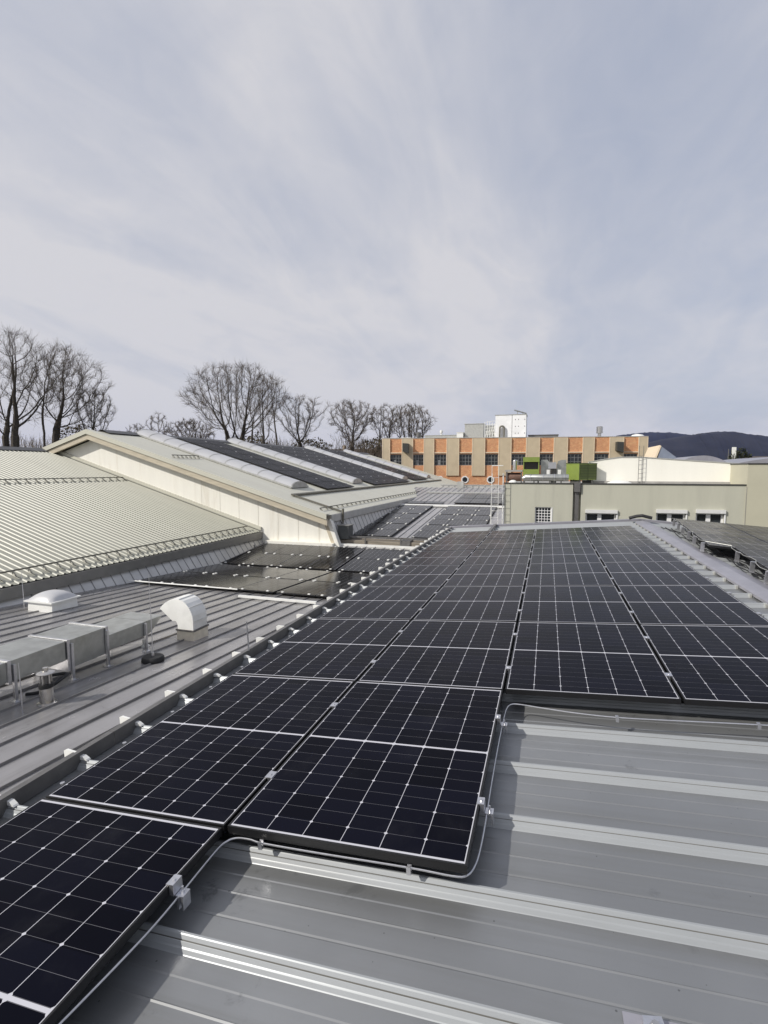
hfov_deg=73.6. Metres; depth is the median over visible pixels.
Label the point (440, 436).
roof box
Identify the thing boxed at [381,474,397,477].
solar panel
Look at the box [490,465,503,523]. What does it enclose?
access ladder
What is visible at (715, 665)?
solar panel
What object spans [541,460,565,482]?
duct cowl
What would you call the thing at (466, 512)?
solar panel
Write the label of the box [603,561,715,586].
solar panel
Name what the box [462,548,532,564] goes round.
solar panel
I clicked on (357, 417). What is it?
bare tree
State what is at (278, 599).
snow stop bar
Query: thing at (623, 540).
solar panel
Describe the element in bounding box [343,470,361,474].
solar panel
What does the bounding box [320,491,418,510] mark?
snow guard
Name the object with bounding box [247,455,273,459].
solar panel
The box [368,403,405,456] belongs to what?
bare tree
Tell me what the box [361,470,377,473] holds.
solar panel
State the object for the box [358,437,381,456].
shrub
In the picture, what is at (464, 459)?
window
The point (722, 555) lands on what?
panel cables
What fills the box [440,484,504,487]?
roof parapet
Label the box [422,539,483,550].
solar panel
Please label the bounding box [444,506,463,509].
solar panel
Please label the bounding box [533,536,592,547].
solar panel
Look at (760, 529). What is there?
solar panel
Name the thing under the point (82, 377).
bare tree
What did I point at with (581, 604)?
solar panel
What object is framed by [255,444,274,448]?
solar panel
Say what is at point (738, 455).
round bush
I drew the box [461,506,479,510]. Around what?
solar panel
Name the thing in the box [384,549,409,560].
solar panel
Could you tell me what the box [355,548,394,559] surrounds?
solar panel
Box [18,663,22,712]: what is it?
lightning mast
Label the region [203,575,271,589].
solar panel
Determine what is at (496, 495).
solar panel
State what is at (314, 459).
solar panel
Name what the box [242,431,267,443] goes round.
shrub
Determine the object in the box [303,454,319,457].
solar panel
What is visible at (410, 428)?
bare tree
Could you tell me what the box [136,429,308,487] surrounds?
barrel rooflight
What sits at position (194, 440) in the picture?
solar panel
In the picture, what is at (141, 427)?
bare tree
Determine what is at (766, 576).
solar panel
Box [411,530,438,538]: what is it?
solar panel
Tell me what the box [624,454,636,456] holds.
window
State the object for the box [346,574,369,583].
solar panel
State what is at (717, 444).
hills
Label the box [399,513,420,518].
solar panel
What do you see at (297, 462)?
barrel rooflight
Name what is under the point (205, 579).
solar panel
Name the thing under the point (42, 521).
corrugated hall
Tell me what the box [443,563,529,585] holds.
solar panel
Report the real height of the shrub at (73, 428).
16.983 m
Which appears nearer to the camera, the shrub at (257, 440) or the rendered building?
the rendered building
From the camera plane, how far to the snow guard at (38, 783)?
4.02 m
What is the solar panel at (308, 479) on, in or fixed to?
on the gabled hall
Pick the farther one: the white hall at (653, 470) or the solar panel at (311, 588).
the white hall at (653, 470)
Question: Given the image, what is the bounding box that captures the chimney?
[731,447,735,458]
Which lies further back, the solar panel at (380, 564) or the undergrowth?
the undergrowth
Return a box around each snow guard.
[0,477,124,482]
[0,526,247,580]
[0,527,455,817]
[172,454,199,458]
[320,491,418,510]
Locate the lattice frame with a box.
[484,421,494,436]
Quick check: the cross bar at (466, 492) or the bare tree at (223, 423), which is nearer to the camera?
the cross bar at (466, 492)
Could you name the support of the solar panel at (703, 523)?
on the hall at (618, 870)
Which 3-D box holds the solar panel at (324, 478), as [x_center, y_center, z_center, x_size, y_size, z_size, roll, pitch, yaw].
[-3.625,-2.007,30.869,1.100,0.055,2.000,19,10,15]
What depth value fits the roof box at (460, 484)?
40.25 m
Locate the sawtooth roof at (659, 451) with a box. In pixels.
[644,445,676,458]
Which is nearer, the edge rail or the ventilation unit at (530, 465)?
the edge rail
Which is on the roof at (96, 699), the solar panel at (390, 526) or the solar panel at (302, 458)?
the solar panel at (390, 526)
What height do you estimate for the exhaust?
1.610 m
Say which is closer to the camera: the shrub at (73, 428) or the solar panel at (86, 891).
the solar panel at (86, 891)
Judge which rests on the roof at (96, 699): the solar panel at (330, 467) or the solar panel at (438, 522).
the solar panel at (438, 522)
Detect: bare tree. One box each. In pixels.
[0,325,78,446]
[3,339,114,446]
[71,385,116,430]
[126,423,143,431]
[143,412,171,433]
[163,418,216,438]
[176,359,292,440]
[242,369,279,444]
[268,394,331,446]
[326,399,377,450]
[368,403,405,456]
[385,402,435,437]
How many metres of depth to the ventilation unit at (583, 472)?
23.57 m
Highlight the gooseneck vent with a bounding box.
[160,594,208,641]
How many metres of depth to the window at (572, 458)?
63.81 m
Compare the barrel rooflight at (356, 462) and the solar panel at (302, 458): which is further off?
the barrel rooflight at (356, 462)
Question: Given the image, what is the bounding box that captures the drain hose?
[25,672,67,695]
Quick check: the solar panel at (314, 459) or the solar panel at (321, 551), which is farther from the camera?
the solar panel at (314, 459)
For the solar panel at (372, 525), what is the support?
on the roof at (96, 699)
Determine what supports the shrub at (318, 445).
on the ground
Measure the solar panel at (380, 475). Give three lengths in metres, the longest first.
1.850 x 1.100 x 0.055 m
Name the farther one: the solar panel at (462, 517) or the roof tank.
the solar panel at (462, 517)
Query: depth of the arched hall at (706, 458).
34.89 m
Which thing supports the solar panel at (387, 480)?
on the gabled hall
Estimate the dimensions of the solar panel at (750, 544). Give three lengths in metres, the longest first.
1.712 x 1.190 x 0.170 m
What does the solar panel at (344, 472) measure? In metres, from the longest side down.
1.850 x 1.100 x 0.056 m
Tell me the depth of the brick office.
64.99 m
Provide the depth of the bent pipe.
68.46 m
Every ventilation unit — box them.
[523,457,539,482]
[566,463,596,482]
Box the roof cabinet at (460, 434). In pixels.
[456,432,464,437]
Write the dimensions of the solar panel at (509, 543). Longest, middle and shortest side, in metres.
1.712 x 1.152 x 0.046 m
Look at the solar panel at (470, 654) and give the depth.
4.47 m
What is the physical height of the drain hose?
0.169 m
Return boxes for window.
[390,455,401,464]
[413,454,423,464]
[434,454,445,464]
[459,454,471,464]
[461,476,468,482]
[485,454,497,464]
[487,476,493,482]
[511,454,525,464]
[535,507,552,522]
[539,454,552,464]
[567,454,581,462]
[585,509,617,520]
[594,454,608,460]
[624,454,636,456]
[656,509,687,521]
[696,509,725,522]
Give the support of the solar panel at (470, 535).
on the hall at (618, 870)
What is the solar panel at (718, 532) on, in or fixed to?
on the hall at (618, 870)
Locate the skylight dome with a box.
[24,589,80,612]
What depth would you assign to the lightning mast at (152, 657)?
8.21 m
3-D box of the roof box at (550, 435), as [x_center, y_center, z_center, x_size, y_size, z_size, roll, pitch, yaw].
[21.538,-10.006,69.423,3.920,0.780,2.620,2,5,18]
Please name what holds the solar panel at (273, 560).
on the roof at (96, 699)
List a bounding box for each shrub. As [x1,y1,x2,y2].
[60,420,95,439]
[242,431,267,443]
[291,437,333,449]
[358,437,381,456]
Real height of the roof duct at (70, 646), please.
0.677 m
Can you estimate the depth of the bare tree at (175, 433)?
102.77 m
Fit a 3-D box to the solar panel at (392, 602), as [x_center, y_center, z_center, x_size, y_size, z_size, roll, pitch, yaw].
[0.041,1.164,6.672,1.152,0.047,1.712,-3,4,18]
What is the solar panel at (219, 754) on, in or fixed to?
on the hall at (618, 870)
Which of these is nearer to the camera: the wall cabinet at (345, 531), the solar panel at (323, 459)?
the wall cabinet at (345, 531)
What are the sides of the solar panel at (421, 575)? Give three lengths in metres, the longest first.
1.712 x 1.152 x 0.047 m
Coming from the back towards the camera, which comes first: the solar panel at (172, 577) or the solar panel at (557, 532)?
the solar panel at (172, 577)
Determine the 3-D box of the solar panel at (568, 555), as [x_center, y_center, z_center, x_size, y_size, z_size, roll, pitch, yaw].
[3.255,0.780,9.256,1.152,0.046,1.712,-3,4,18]
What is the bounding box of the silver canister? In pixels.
[513,459,516,469]
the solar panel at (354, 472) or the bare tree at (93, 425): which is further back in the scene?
the bare tree at (93, 425)
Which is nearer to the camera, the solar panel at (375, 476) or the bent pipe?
the solar panel at (375, 476)
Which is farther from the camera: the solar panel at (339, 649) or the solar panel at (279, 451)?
the solar panel at (279, 451)
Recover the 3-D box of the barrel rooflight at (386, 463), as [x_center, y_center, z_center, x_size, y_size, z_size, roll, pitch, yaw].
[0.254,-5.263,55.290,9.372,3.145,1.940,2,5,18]
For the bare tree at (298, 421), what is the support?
on the ground
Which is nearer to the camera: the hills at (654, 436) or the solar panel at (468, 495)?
the solar panel at (468, 495)
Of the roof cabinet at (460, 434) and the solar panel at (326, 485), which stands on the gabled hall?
the solar panel at (326, 485)
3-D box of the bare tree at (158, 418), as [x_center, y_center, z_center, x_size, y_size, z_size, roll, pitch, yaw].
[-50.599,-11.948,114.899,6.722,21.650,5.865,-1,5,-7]
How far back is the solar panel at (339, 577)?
16.31 m
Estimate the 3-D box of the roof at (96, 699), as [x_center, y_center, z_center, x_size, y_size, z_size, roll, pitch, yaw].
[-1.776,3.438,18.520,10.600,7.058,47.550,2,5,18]
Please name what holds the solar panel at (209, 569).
on the roof at (96, 699)
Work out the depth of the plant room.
68.38 m
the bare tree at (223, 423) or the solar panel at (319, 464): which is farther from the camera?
the bare tree at (223, 423)
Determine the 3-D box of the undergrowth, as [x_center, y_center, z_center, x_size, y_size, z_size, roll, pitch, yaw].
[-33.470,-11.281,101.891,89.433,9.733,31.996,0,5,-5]
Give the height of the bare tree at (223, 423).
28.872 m
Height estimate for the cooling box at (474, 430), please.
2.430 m
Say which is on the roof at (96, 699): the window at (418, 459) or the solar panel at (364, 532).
the solar panel at (364, 532)
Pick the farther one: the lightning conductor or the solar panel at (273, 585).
the solar panel at (273, 585)
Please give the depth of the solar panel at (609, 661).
4.05 m
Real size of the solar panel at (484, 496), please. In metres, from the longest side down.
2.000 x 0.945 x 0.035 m
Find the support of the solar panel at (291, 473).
on the gabled hall
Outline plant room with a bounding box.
[495,414,527,436]
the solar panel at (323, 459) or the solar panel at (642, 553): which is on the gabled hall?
the solar panel at (323, 459)
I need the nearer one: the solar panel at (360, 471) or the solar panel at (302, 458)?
the solar panel at (302, 458)
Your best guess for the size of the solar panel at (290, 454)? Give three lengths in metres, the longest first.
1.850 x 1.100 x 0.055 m
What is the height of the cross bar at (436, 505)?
0.106 m
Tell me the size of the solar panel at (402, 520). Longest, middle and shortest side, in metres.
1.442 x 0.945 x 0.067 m
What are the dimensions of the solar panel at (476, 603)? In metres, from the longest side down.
1.712 x 1.152 x 0.048 m
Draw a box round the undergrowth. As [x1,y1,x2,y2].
[0,428,381,457]
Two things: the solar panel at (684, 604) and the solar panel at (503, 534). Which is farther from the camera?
the solar panel at (503, 534)
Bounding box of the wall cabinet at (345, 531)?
[337,521,353,538]
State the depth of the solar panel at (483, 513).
28.10 m
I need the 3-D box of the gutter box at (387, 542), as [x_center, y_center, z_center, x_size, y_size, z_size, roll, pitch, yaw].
[-0.017,1.347,21.611,4.220,0.630,0.780,2,5,18]
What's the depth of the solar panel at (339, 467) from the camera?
38.79 m
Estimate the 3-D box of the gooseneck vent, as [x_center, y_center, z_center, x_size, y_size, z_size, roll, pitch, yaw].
[-3.771,1.997,9.690,0.760,0.832,0.450,2,5,18]
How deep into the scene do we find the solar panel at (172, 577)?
15.82 m
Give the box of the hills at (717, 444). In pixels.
[648,431,767,459]
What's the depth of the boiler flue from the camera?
6.52 m
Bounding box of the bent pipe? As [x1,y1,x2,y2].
[499,425,504,436]
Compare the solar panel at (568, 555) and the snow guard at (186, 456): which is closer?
the solar panel at (568, 555)
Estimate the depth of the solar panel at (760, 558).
7.88 m
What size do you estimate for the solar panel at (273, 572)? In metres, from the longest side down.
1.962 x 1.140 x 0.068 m
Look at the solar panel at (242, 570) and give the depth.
17.42 m
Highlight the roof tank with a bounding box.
[505,470,522,481]
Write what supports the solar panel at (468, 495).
on the roof at (96, 699)
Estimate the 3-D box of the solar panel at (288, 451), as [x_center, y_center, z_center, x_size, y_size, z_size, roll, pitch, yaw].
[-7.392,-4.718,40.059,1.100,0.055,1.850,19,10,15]
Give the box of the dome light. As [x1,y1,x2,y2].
[607,480,630,482]
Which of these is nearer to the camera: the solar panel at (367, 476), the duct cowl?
the duct cowl
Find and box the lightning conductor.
[58,703,767,1023]
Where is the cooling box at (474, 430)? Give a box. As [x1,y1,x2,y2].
[465,423,485,436]
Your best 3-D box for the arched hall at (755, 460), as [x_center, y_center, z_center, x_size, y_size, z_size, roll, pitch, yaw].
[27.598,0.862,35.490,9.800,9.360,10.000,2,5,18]
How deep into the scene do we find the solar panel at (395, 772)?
2.68 m
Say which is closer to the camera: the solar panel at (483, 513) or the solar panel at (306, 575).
the solar panel at (306, 575)
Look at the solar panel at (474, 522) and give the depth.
25.54 m
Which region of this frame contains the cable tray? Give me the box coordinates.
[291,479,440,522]
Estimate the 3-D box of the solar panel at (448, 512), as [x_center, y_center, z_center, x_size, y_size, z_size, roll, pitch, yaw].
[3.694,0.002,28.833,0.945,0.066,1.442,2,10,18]
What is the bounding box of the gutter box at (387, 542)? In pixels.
[340,536,427,548]
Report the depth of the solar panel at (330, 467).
37.16 m
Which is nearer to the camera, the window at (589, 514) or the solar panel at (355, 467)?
the window at (589, 514)
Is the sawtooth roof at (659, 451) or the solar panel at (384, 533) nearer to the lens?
the solar panel at (384, 533)
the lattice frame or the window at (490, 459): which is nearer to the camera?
the window at (490, 459)
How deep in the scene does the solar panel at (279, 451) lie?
38.26 m
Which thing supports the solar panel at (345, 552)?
on the roof at (96, 699)
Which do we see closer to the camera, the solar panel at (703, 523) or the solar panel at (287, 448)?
the solar panel at (703, 523)
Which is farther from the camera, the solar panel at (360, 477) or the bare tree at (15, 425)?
the bare tree at (15, 425)
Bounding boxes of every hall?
[0,446,262,607]
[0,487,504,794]
[0,514,767,1023]
[43,429,464,546]
[588,457,734,483]
[675,455,725,461]
[724,457,767,462]
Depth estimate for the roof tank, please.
24.61 m
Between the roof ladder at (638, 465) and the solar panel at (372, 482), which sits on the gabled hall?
the solar panel at (372, 482)
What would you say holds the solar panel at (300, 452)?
on the gabled hall
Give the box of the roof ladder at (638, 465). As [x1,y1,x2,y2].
[638,446,643,482]
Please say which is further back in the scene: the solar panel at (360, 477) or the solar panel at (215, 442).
the solar panel at (360, 477)
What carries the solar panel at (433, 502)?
on the roof at (96, 699)
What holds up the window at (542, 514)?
in the rendered building
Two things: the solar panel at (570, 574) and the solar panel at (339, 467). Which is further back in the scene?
the solar panel at (339, 467)
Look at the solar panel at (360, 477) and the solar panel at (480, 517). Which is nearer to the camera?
the solar panel at (480, 517)
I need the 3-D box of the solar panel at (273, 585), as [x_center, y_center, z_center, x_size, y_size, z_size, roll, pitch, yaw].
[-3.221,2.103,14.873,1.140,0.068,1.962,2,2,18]
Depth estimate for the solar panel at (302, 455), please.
39.68 m
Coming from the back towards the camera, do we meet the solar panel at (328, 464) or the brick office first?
the brick office
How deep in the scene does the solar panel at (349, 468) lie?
40.53 m
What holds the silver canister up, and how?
on the roof tank
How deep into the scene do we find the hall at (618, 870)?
2.06 m
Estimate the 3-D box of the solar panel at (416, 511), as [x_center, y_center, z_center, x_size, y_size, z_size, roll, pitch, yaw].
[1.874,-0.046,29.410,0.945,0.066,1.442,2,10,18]
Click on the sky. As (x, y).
(555, 212)
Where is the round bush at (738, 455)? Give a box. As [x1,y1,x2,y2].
[727,447,751,458]
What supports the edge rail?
attached to the roof at (96, 699)
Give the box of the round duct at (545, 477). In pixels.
[522,474,568,482]
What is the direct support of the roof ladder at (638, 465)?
on the rendered building
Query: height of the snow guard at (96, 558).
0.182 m
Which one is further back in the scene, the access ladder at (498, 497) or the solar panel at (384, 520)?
the solar panel at (384, 520)
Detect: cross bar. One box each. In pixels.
[399,504,503,507]
[427,491,501,493]
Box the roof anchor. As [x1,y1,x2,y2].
[622,1011,677,1023]
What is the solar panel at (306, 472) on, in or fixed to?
on the gabled hall
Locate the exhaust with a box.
[596,426,602,435]
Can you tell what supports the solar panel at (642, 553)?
on the hall at (618, 870)
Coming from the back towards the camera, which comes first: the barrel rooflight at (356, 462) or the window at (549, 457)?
the window at (549, 457)
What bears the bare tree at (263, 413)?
on the ground
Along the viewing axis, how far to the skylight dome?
11.58 m
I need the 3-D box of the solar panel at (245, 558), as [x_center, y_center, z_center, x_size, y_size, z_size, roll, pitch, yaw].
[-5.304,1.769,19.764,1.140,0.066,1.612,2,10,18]
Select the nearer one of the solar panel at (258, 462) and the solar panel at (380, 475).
the solar panel at (258, 462)
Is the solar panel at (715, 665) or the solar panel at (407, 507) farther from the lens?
the solar panel at (407, 507)
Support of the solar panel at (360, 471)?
on the gabled hall
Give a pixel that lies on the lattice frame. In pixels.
(490, 430)
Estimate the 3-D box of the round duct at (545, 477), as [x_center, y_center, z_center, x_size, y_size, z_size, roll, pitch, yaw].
[7.465,-1.500,23.818,2.079,0.535,0.356,2,5,18]
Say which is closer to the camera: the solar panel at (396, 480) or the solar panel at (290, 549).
the solar panel at (290, 549)
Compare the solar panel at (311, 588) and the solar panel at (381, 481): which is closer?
the solar panel at (311, 588)
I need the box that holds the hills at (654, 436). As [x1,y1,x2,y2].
[618,432,686,441]
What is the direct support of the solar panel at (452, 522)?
on the roof at (96, 699)
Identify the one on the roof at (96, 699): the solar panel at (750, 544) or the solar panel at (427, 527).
the solar panel at (427, 527)
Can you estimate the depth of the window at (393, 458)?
66.83 m
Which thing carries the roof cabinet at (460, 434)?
on the brick office
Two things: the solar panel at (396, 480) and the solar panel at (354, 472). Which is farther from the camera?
the solar panel at (396, 480)
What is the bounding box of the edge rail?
[127,580,237,589]
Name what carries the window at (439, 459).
in the brick office
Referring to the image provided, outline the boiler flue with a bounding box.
[35,666,57,706]
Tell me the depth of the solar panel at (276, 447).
40.22 m
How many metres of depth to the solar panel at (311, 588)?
14.33 m
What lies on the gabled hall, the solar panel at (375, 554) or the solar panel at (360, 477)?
the solar panel at (360, 477)
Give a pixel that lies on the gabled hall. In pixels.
(274, 513)
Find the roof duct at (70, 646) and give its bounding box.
[0,612,161,702]
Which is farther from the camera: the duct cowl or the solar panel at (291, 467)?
the solar panel at (291, 467)
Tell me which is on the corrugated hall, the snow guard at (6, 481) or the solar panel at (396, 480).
the snow guard at (6, 481)
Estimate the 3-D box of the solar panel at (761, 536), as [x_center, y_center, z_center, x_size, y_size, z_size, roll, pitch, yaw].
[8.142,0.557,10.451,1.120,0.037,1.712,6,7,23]
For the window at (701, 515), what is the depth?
21.10 m
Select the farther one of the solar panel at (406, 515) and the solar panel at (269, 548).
the solar panel at (406, 515)
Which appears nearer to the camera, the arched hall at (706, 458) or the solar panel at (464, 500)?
the solar panel at (464, 500)
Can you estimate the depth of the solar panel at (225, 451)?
30.23 m
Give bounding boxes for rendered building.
[504,463,767,526]
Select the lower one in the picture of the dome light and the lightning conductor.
the lightning conductor
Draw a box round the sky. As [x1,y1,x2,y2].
[0,0,767,448]
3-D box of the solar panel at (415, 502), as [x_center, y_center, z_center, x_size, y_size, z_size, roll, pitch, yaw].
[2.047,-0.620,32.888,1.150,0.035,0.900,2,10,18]
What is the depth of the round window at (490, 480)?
65.22 m
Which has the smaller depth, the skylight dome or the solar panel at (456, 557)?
the solar panel at (456, 557)
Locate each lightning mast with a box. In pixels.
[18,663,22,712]
[141,574,164,663]
[246,621,248,650]
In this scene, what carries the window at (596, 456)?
in the brick office
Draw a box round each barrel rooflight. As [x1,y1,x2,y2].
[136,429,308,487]
[227,438,362,483]
[304,445,407,479]
[343,449,430,477]
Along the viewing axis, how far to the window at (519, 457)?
64.74 m
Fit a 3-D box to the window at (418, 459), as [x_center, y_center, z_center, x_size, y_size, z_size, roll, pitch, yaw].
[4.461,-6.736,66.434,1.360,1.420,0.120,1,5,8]
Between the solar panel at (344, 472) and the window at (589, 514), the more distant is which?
the solar panel at (344, 472)
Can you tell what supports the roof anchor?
on the hall at (618, 870)
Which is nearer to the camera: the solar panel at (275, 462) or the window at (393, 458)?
the solar panel at (275, 462)
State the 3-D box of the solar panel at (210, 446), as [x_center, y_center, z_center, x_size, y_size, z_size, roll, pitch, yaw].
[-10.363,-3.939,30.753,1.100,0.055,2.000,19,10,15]
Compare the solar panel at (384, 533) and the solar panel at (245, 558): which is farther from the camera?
the solar panel at (384, 533)
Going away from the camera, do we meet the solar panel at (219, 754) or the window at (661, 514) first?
the solar panel at (219, 754)
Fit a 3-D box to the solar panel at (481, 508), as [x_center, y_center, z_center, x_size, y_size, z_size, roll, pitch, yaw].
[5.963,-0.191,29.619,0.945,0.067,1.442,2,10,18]
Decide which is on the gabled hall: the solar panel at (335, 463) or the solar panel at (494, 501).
the solar panel at (335, 463)
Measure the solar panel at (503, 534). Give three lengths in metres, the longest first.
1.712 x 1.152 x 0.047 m
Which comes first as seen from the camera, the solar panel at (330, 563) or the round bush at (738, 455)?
the solar panel at (330, 563)
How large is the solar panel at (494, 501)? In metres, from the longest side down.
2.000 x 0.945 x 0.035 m
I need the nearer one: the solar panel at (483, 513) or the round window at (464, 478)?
the solar panel at (483, 513)
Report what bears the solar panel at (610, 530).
on the hall at (618, 870)
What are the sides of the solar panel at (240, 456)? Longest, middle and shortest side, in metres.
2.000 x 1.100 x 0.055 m
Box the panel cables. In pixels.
[661,527,764,577]
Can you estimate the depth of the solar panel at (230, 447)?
32.59 m
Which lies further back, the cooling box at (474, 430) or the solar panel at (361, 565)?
the cooling box at (474, 430)
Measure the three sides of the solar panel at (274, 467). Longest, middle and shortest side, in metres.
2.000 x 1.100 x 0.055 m
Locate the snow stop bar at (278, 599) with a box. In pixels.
[238,595,316,603]
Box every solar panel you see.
[0,798,221,1023]
[45,674,353,832]
[137,571,207,583]
[169,573,237,586]
[178,438,210,443]
[181,564,241,573]
[193,443,225,448]
[199,439,231,445]
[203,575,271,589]
[208,448,240,453]
[211,565,271,575]
[214,444,243,449]
[221,552,268,564]
[225,454,258,459]
[227,681,507,873]
[229,449,258,454]
[233,618,409,682]
[238,578,305,592]
[241,459,273,464]
[242,567,301,577]
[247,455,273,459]
[247,543,289,553]
[248,553,295,566]
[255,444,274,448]
[258,465,290,470]
[262,460,288,464]
[266,445,286,449]
[267,448,287,452]
[271,544,312,554]
[275,471,305,476]
[275,569,331,580]
[276,555,322,568]
[276,580,342,595]
[277,465,303,470]
[278,446,298,450]
[278,449,299,453]
[283,453,299,456]
[290,450,307,453]
[291,453,311,457]
[293,476,323,482]
[294,457,314,461]
[294,470,321,475]
[298,545,338,556]
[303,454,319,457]
[303,457,324,461]
[305,556,351,570]
[307,461,327,465]
[309,476,336,481]
[310,571,364,582]
[311,482,341,488]
[315,458,332,461]
[316,583,350,596]
[318,462,336,465]
[319,586,440,621]
[322,466,339,469]
[324,546,365,558]
[327,481,353,487]
[328,462,344,465]
[331,466,348,469]
[334,470,354,474]
[336,462,352,465]
[338,558,382,572]
[340,466,357,469]
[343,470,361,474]
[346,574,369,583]
[348,466,365,469]
[349,475,367,479]
[352,470,369,473]
[353,528,379,535]
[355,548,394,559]
[358,474,376,478]
[358,620,517,691]
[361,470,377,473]
[362,479,382,484]
[363,522,388,528]
[365,474,382,478]
[369,560,392,572]
[369,565,460,587]
[370,529,398,536]
[371,479,390,483]
[373,474,390,477]
[373,517,396,523]
[380,478,397,482]
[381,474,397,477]
[381,523,406,529]
[382,513,404,517]
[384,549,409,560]
[386,478,402,482]
[389,508,410,512]
[391,518,413,523]
[396,505,416,508]
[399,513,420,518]
[399,550,473,565]
[406,501,425,503]
[406,509,427,513]
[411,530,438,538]
[413,505,431,508]
[413,586,524,621]
[419,524,444,530]
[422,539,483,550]
[424,501,443,503]
[428,519,449,524]
[433,514,454,519]
[439,509,459,514]
[440,531,491,539]
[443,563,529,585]
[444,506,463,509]
[446,519,468,525]
[451,514,472,519]
[454,498,472,502]
[456,510,476,514]
[460,494,476,497]
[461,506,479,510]
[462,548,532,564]
[466,520,487,524]
[470,498,487,503]
[470,515,489,520]
[474,494,490,498]
[474,510,493,515]
[475,538,534,549]
[477,506,496,510]
[485,499,501,503]
[485,529,535,538]
[489,494,503,498]
[506,622,680,704]
[519,586,636,623]
[525,562,614,585]
[530,547,600,563]
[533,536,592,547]
[535,527,585,536]
[582,526,641,535]
[587,534,657,547]
[594,545,680,562]
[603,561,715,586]
[617,585,767,626]
[640,624,767,709]
[672,518,737,530]
[681,525,758,539]
[692,533,767,551]
[725,523,767,532]
[734,548,767,572]
[742,531,767,540]
[763,566,767,583]
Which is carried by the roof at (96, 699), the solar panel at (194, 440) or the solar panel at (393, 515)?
the solar panel at (393, 515)
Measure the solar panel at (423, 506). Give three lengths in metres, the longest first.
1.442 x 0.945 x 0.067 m
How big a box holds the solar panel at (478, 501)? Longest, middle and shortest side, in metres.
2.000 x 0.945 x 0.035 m
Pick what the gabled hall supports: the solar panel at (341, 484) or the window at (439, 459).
the solar panel at (341, 484)
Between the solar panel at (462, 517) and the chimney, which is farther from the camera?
the chimney
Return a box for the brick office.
[382,436,648,484]
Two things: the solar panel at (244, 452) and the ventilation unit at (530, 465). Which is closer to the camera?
the ventilation unit at (530, 465)
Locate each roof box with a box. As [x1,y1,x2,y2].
[424,435,456,437]
[457,481,463,487]
[528,434,558,436]
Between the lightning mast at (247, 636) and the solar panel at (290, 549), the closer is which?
the lightning mast at (247, 636)
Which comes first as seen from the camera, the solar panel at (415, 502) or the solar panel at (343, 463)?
the solar panel at (415, 502)
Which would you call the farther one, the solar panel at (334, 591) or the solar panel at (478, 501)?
the solar panel at (478, 501)

